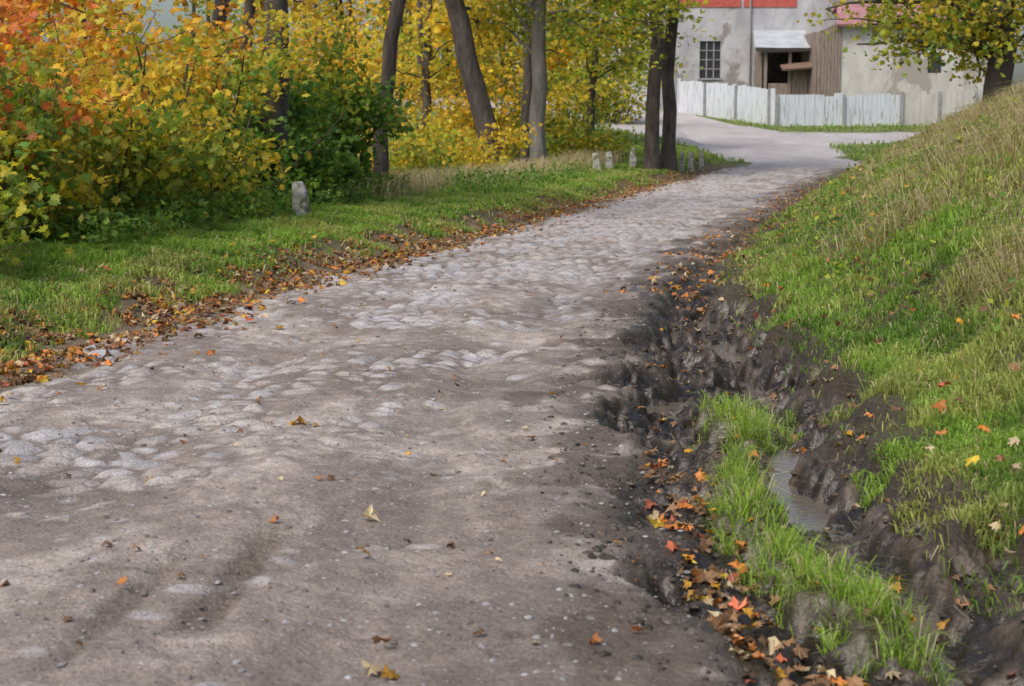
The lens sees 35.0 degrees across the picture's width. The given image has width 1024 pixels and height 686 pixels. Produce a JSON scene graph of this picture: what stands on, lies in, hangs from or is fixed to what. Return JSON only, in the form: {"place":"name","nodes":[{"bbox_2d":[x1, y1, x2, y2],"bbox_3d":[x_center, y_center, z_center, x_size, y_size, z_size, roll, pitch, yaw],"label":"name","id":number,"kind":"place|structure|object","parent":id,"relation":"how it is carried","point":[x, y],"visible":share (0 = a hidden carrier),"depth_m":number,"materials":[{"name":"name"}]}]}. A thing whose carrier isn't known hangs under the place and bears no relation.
{"place":"outdoors","nodes":[
{"label":"outdoors","id":0,"kind":"place"},
{"bbox_2d":[0,94,919,685],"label":"cobblestone road","id":1,"kind":"structure","parent":0,"point":[644,230],"depth_m":7.51,"materials":[{"name":"grey stone"}]},
{"bbox_2d":[0,86,1023,685],"bbox_3d":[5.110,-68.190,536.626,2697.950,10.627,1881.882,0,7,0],"label":"ground","id":2,"kind":"structure","parent":0,"point":[840,386],"depth_m":11.67,"materials":[{"name":"green plant"}]},
{"bbox_2d":[0,0,61,254],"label":"maple shrub","id":3,"kind":"object","parent":2,"relation":"on","point":[13,179],"visible":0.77,"depth_m":15.71,"materials":[{"name":"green plant"}]},
{"bbox_2d":[0,131,74,279],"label":"maple shrub","id":4,"kind":"object","parent":2,"relation":"on","point":[19,211],"visible":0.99,"depth_m":14.62,"materials":[{"name":"green plant"}]},
{"bbox_2d":[0,31,120,244],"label":"maple shrub","id":5,"kind":"object","parent":2,"relation":"on","point":[69,180],"visible":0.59,"depth_m":17.87,"materials":[{"name":"green plant"}]},
{"bbox_2d":[0,0,124,85],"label":"maple tree","id":6,"kind":"object","parent":2,"relation":"on","point":[73,5],"visible":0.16,"depth_m":28.52,"materials":[{"name":"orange plant"}]},
{"bbox_2d":[0,0,148,185],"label":"maple shrub","id":7,"kind":"object","parent":2,"relation":"on","point":[80,111],"visible":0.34,"depth_m":19.28,"materials":[{"name":"orange plant"}]},
{"bbox_2d":[0,0,251,228],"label":"maple shrub","id":8,"kind":"object","parent":2,"relation":"on","point":[144,149],"visible":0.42,"depth_m":20.15,"materials":[{"name":"yellow plant"}]},
{"bbox_2d":[0,0,311,217],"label":"maple shrub","id":9,"kind":"object","parent":2,"relation":"on","point":[240,160],"visible":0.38,"depth_m":23.12,"materials":[{"name":"yellow plant"}]},
{"bbox_2d":[22,0,320,131],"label":"maple shrub","id":10,"kind":"object","parent":2,"relation":"on","point":[109,61],"visible":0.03,"depth_m":28.70,"materials":[{"name":"yellow plant"}]},
{"bbox_2d":[171,0,305,105],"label":"maple tree","id":11,"kind":"object","parent":2,"relation":"on","point":[220,6],"visible":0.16,"depth_m":33.38,"materials":[{"name":"yellow plant"}]},
{"bbox_2d":[130,2,360,218],"bbox_3d":[-4.752,-3.373,26.319,4.507,4.261,4.578,0,7,0],"label":"maple shrub","id":12,"kind":"object","parent":2,"relation":"on","point":[277,52],"visible":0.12,"depth_m":26.57,"materials":[{"name":"yellow plant"}]},
{"bbox_2d":[238,0,255,85],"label":"maple tree","id":13,"kind":"object","parent":2,"relation":"on","point":[249,7],"visible":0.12,"depth_m":28.79,"materials":[{"name":"yellow plant"}]},
{"bbox_2d":[186,59,367,203],"bbox_3d":[-4.128,-3.362,28.064,3.219,3.291,3.314,0,7,0],"label":"maple shrub","id":14,"kind":"object","parent":2,"relation":"on","point":[318,171],"visible":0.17,"depth_m":27.80,"materials":[{"name":"green plant"}]},
{"bbox_2d":[218,0,343,204],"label":"maple tree","id":15,"kind":"object","parent":2,"relation":"on","point":[282,109],"visible":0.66,"depth_m":27.20,"materials":[{"name":"brown plant"}]},
{"bbox_2d":[292,181,309,216],"bbox_3d":[-3.168,-2.046,24.543,0.292,0.786,0.253,0,7,0],"label":"stone post","id":16,"kind":"object","parent":2,"relation":"on","point":[300,202],"visible":0.59,"depth_m":24.42,"materials":[{"name":"stone"}]},
{"bbox_2d":[17,0,590,101],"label":"distant trees","id":17,"kind":"object","parent":2,"relation":"on","point":[384,10],"visible":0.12,"depth_m":105.79,"materials":[{"name":"yellow plant"}]},
{"bbox_2d":[238,0,440,129],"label":"maple shrub","id":18,"kind":"object","parent":2,"relation":"on","point":[350,49],"visible":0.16,"depth_m":70.24,"materials":[{"name":"yellow plant"}]},
{"bbox_2d":[289,22,421,198],"bbox_3d":[-3.756,-4.085,30.611,3.776,3.801,3.761,3,8,25],"label":"maple shrub","id":19,"kind":"object","parent":2,"relation":"on","point":[356,106],"visible":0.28,"depth_m":30.19,"materials":[{"name":"green plant"}]},
{"bbox_2d":[305,103,407,176],"bbox_3d":[-3.966,-3.904,35.952,3.279,3.273,3.448,-7,10,-42],"label":"maple shrub","id":20,"kind":"object","parent":2,"relation":"on","point":[390,165],"visible":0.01,"depth_m":35.36,"materials":[{"name":"green plant"}]},
{"bbox_2d":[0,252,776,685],"bbox_3d":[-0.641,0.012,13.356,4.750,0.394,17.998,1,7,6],"label":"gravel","id":21,"kind":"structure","parent":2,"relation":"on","point":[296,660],"depth_m":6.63,"materials":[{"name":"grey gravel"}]},
{"bbox_2d":[372,0,405,179],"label":"maple tree","id":22,"kind":"object","parent":2,"relation":"on","point":[390,43],"visible":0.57,"depth_m":33.01,"materials":[{"name":"brown plant"}]},
{"bbox_2d":[361,112,455,165],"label":"maple shrub","id":23,"kind":"object","parent":2,"relation":"on","point":[423,120],"depth_m":55.65,"materials":[{"name":"yellow plant"}]},
{"bbox_2d":[344,0,522,137],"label":"maple tree","id":24,"kind":"object","parent":2,"relation":"on","point":[430,18],"visible":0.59,"depth_m":62.96,"materials":[{"name":"yellow plant"}]},
{"bbox_2d":[358,116,511,183],"bbox_3d":[-2.372,-4.661,42.849,4.246,2.739,4.666,-5,9,-34],"label":"maple shrub","id":25,"kind":"object","parent":2,"relation":"on","point":[402,156],"visible":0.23,"depth_m":41.77,"materials":[{"name":"yellow plant"}]},
{"bbox_2d":[407,0,522,169],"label":"maple tree","id":26,"kind":"object","parent":2,"relation":"on","point":[464,30],"visible":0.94,"depth_m":49.31,"materials":[{"name":"brown plant"}]},
{"bbox_2d":[401,116,542,168],"bbox_3d":[-1.251,-5.475,49.980,4.888,3.056,4.915,-6,10,-40],"label":"maple shrub","id":27,"kind":"object","parent":2,"relation":"on","point":[517,132],"visible":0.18,"depth_m":49.28,"materials":[{"name":"yellow plant"}]},
{"bbox_2d":[392,31,556,161],"bbox_3d":[-2.215,-9.248,62.900,6.787,6.288,7.272,-1,7,-9],"label":"maple shrub","id":28,"kind":"object","parent":2,"relation":"on","point":[456,118],"visible":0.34,"depth_m":61.95,"materials":[{"name":"yellow plant"}]},
{"bbox_2d":[0,159,1023,685],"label":"fallen leaves","id":29,"kind":"object","parent":2,"relation":"on","point":[712,573],"visible":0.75,"depth_m":12.80,"materials":[{"name":"orange plant"}]},
{"bbox_2d":[0,86,1023,381],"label":"weeds","id":30,"kind":"object","parent":2,"relation":"on","point":[176,208],"visible":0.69,"depth_m":20.57,"materials":[{"name":"green plant"}]},
{"bbox_2d":[452,0,613,165],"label":"maple tree","id":31,"kind":"object","parent":2,"relation":"on","point":[526,71],"visible":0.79,"depth_m":59.37,"materials":[{"name":"yellow plant"}]},
{"bbox_2d":[457,34,626,148],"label":"maple shrub","id":32,"kind":"object","parent":2,"relation":"on","point":[518,122],"visible":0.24,"depth_m":65.04,"materials":[{"name":"yellow plant"}]},
{"bbox_2d":[443,0,700,166],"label":"maple tree","id":33,"kind":"object","parent":2,"relation":"on","point":[540,16],"visible":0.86,"depth_m":50.17,"materials":[{"name":"grey plant"}]},
{"bbox_2d":[519,83,635,160],"bbox_3d":[2.316,-7.230,56.407,4.143,3.582,4.808,3,8,23],"label":"maple shrub","id":34,"kind":"object","parent":2,"relation":"on","point":[559,143],"visible":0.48,"depth_m":56.40,"materials":[{"name":"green plant"}]},
{"bbox_2d":[592,153,600,169],"bbox_3d":[2.601,-5.432,49.715,0.302,0.780,0.268,0,7,0],"label":"stone post","id":35,"kind":"object","parent":2,"relation":"on","point":[596,159],"visible":0.62,"depth_m":49.59,"materials":[{"name":"stone"}]},
{"bbox_2d":[494,0,717,141],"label":"maple tree","id":36,"kind":"object","parent":2,"relation":"on","point":[614,66],"visible":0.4,"depth_m":62.00,"materials":[{"name":"yellow plant"}]},
{"bbox_2d":[605,152,613,168],"bbox_3d":[3.040,-5.582,50.701,0.264,0.788,0.269,0,7,0],"label":"stone post","id":37,"kind":"object","parent":2,"relation":"on","point":[608,159],"visible":0.64,"depth_m":50.58,"materials":[{"name":"stone"}]},
{"bbox_2d":[508,0,713,169],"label":"maple tree","id":38,"kind":"object","parent":2,"relation":"on","point":[651,156],"visible":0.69,"depth_m":51.22,"materials":[{"name":"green plant"}]},
{"bbox_2d":[547,34,702,124],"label":"maple shrub","id":39,"kind":"object","parent":2,"relation":"on","point":[621,106],"visible":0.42,"depth_m":75.80,"materials":[{"name":"yellow plant"}]},
{"bbox_2d":[629,148,636,167],"bbox_3d":[3.852,-5.789,51.682,0.274,0.853,0.271,0,7,0],"label":"stone post","id":40,"kind":"object","parent":2,"relation":"on","point":[633,158],"visible":0.74,"depth_m":51.56,"materials":[{"name":"stone"}]},
{"bbox_2d":[660,0,678,171],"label":"maple tree","id":41,"kind":"object","parent":2,"relation":"on","point":[668,158],"visible":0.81,"depth_m":52.18,"materials":[{"name":"brown plant"}]},
{"bbox_2d":[326,77,1023,675],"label":"dry grass","id":42,"kind":"structure","parent":2,"relation":"on","point":[434,177],"depth_m":16.43,"materials":[{"name":"beige plant"}]},
{"bbox_2d":[679,152,684,171],"bbox_3d":[5.557,-5.878,53.189,0.198,0.784,0.189,0,7,0],"label":"stone post","id":43,"kind":"object","parent":2,"relation":"on","point":[682,160],"visible":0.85,"depth_m":53.10,"materials":[{"name":"stone"}]},
{"bbox_2d":[688,152,693,171],"bbox_3d":[5.899,-5.921,53.679,0.219,0.813,0.217,0,7,0],"label":"stone post","id":44,"kind":"object","parent":2,"relation":"on","point":[691,161],"visible":0.81,"depth_m":53.59,"materials":[{"name":"stone"}]},
{"bbox_2d":[699,150,703,170],"bbox_3d":[6.392,-6.078,54.674,0.211,0.853,0.183,0,7,0],"label":"stone post","id":45,"kind":"object","parent":2,"relation":"on","point":[701,163],"visible":0.85,"depth_m":54.59,"materials":[{"name":"stone"}]},
{"bbox_2d":[674,78,775,125],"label":"board fence","id":46,"kind":"object","parent":2,"relation":"on","point":[742,102],"visible":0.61,"depth_m":82.65,"materials":[{"name":"white wood"}]},
{"bbox_2d":[601,0,855,109],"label":"front wall","id":47,"kind":"structure","parent":2,"relation":"on","point":[728,27],"depth_m":88.55,"materials":[{"name":"paint"}]},
{"bbox_2d":[700,41,719,77],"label":"window panes","id":48,"kind":"object","parent":47,"relation":"attached to","point":[710,62],"visible":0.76,"depth_m":88.95,"materials":[{"name":"grey glass"}]},
{"bbox_2d":[698,41,721,79],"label":"window bars","id":49,"kind":"object","parent":47,"relation":"attached to","point":[706,59],"depth_m":88.80,"materials":[{"name":"grey metal"}]},
{"bbox_2d":[679,0,796,6],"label":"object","id":50,"kind":"structure","parent":47,"relation":"attached to","point":[755,3],"depth_m":88.32,"materials":[{"name":"paint"}]},
{"bbox_2d":[748,0,751,85],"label":"drain pipe","id":51,"kind":"object","parent":2,"relation":"on","point":[749,43],"visible":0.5,"depth_m":88.48,"materials":[{"name":"grey metal"}]},
{"bbox_2d":[753,30,812,112],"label":"wooden porch","id":52,"kind":"object","parent":2,"relation":"on","point":[785,73],"visible":0.59,"depth_m":86.27,"materials":[{"name":"brown wood"}]},
{"bbox_2d":[801,32,816,94],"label":"side wall","id":53,"kind":"structure","parent":2,"relation":"on","point":[811,39],"depth_m":85.07,"materials":[{"name":"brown wood"}]},
{"bbox_2d":[595,167,1023,685],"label":"muddy ditch","id":54,"kind":"object","parent":2,"relation":"in","point":[982,632],"visible":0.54,"depth_m":7.04,"materials":[{"name":"brown soil"}]},
{"bbox_2d":[646,401,696,419],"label":"puddle","id":55,"kind":"object","parent":54,"relation":"on","point":[677,406],"visible":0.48,"depth_m":10.89,"materials":[{"name":"grey liquid"}]},
{"bbox_2d":[671,332,678,343],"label":"puddle","id":56,"kind":"object","parent":54,"relation":"on","point":[674,335],"visible":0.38,"depth_m":14.67,"materials":[{"name":"brown liquid"}]},
{"bbox_2d":[659,439,699,452],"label":"puddle","id":57,"kind":"object","parent":54,"relation":"on","point":[667,442],"visible":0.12,"depth_m":9.50,"materials":[{"name":"grey liquid"}]},
{"bbox_2d":[693,319,720,330],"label":"puddle","id":58,"kind":"object","parent":54,"relation":"on","point":[710,327],"visible":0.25,"depth_m":15.55,"materials":[{"name":"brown liquid"}]},
{"bbox_2d":[707,275,721,287],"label":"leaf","id":59,"kind":"object","parent":54,"relation":"on","point":[717,278],"visible":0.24,"depth_m":19.55,"materials":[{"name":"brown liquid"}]},
{"bbox_2d":[692,343,743,371],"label":"puddle","id":60,"kind":"object","parent":54,"relation":"on","point":[720,350],"visible":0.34,"depth_m":13.54,"materials":[{"name":"grey liquid"}]},
{"bbox_2d":[739,388,776,420],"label":"puddle","id":61,"kind":"object","parent":54,"relation":"on","point":[753,393],"visible":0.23,"depth_m":11.42,"materials":[{"name":"grey liquid"}]},
{"bbox_2d":[537,283,1023,685],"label":"mud clods","id":62,"kind":"object","parent":54,"relation":"on","point":[694,606],"visible":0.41,"depth_m":6.34,"materials":[{"name":"brown soil"}]},
{"bbox_2d":[762,449,852,540],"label":"puddle","id":63,"kind":"object","parent":54,"relation":"on","point":[807,509],"visible":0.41,"depth_m":7.81,"materials":[{"name":"grey liquid"}]},
{"bbox_2d":[628,369,1023,685],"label":"twigs","id":64,"kind":"object","parent":54,"relation":"on","point":[741,561],"visible":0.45,"depth_m":6.46,"materials":[{"name":"brown wood"}]},
{"bbox_2d":[856,576,898,598],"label":"puddle","id":65,"kind":"object","parent":54,"relation":"on","point":[869,578],"visible":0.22,"depth_m":6.53,"materials":[{"name":"grey liquid"}]},
{"bbox_2d":[824,569,967,685],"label":"puddle","id":66,"kind":"object","parent":54,"relation":"on","point":[934,626],"visible":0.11,"depth_m":5.85,"materials":[{"name":"grey liquid"}]},
{"bbox_2d":[816,23,841,95],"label":"timber boards","id":67,"kind":"object","parent":2,"relation":"on","point":[828,65],"visible":0.61,"depth_m":84.72,"materials":[{"name":"brown wood"}]},
{"bbox_2d":[775,93,899,125],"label":"board fence","id":68,"kind":"object","parent":2,"relation":"on","point":[839,109],"visible":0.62,"depth_m":78.71,"materials":[{"name":"white wood"}]},
{"bbox_2d":[797,0,1023,104],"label":"maple tree","id":69,"kind":"object","parent":2,"relation":"on","point":[987,34],"visible":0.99,"depth_m":34.26,"materials":[{"name":"green plant"}]},
{"bbox_2d":[840,26,987,114],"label":"front wall","id":70,"kind":"structure","parent":2,"relation":"on","point":[859,75],"depth_m":84.88,"materials":[{"name":"beige paint"}]},
{"bbox_2d":[927,53,941,72],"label":"window pane","id":71,"kind":"object","parent":70,"relation":"attached to","point":[937,66],"visible":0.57,"depth_m":84.97,"materials":[{"name":"grey glass"}]},
{"bbox_2d":[900,90,982,125],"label":"board fence","id":72,"kind":"object","parent":2,"relation":"on","point":[918,108],"visible":0.43,"depth_m":79.30,"materials":[{"name":"beige paint"}]},
{"bbox_2d":[4,0,1023,89],"label":"sky","id":73,"kind":"structure","parent":0,"point":[164,16],"materials":[{"name":"white"}]},
{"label":"side and back walls","id":74,"kind":"object","parent":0,"visible":0},
{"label":"roof back","id":75,"kind":"object","parent":74,"relation":"attached to","visible":0},
{"bbox_2d":[836,4,978,25],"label":"roof","id":76,"kind":"structure","parent":75,"relation":"attached to","point":[851,8],"depth_m":85.61,"materials":[{"name":"pink metal"}]}
]}

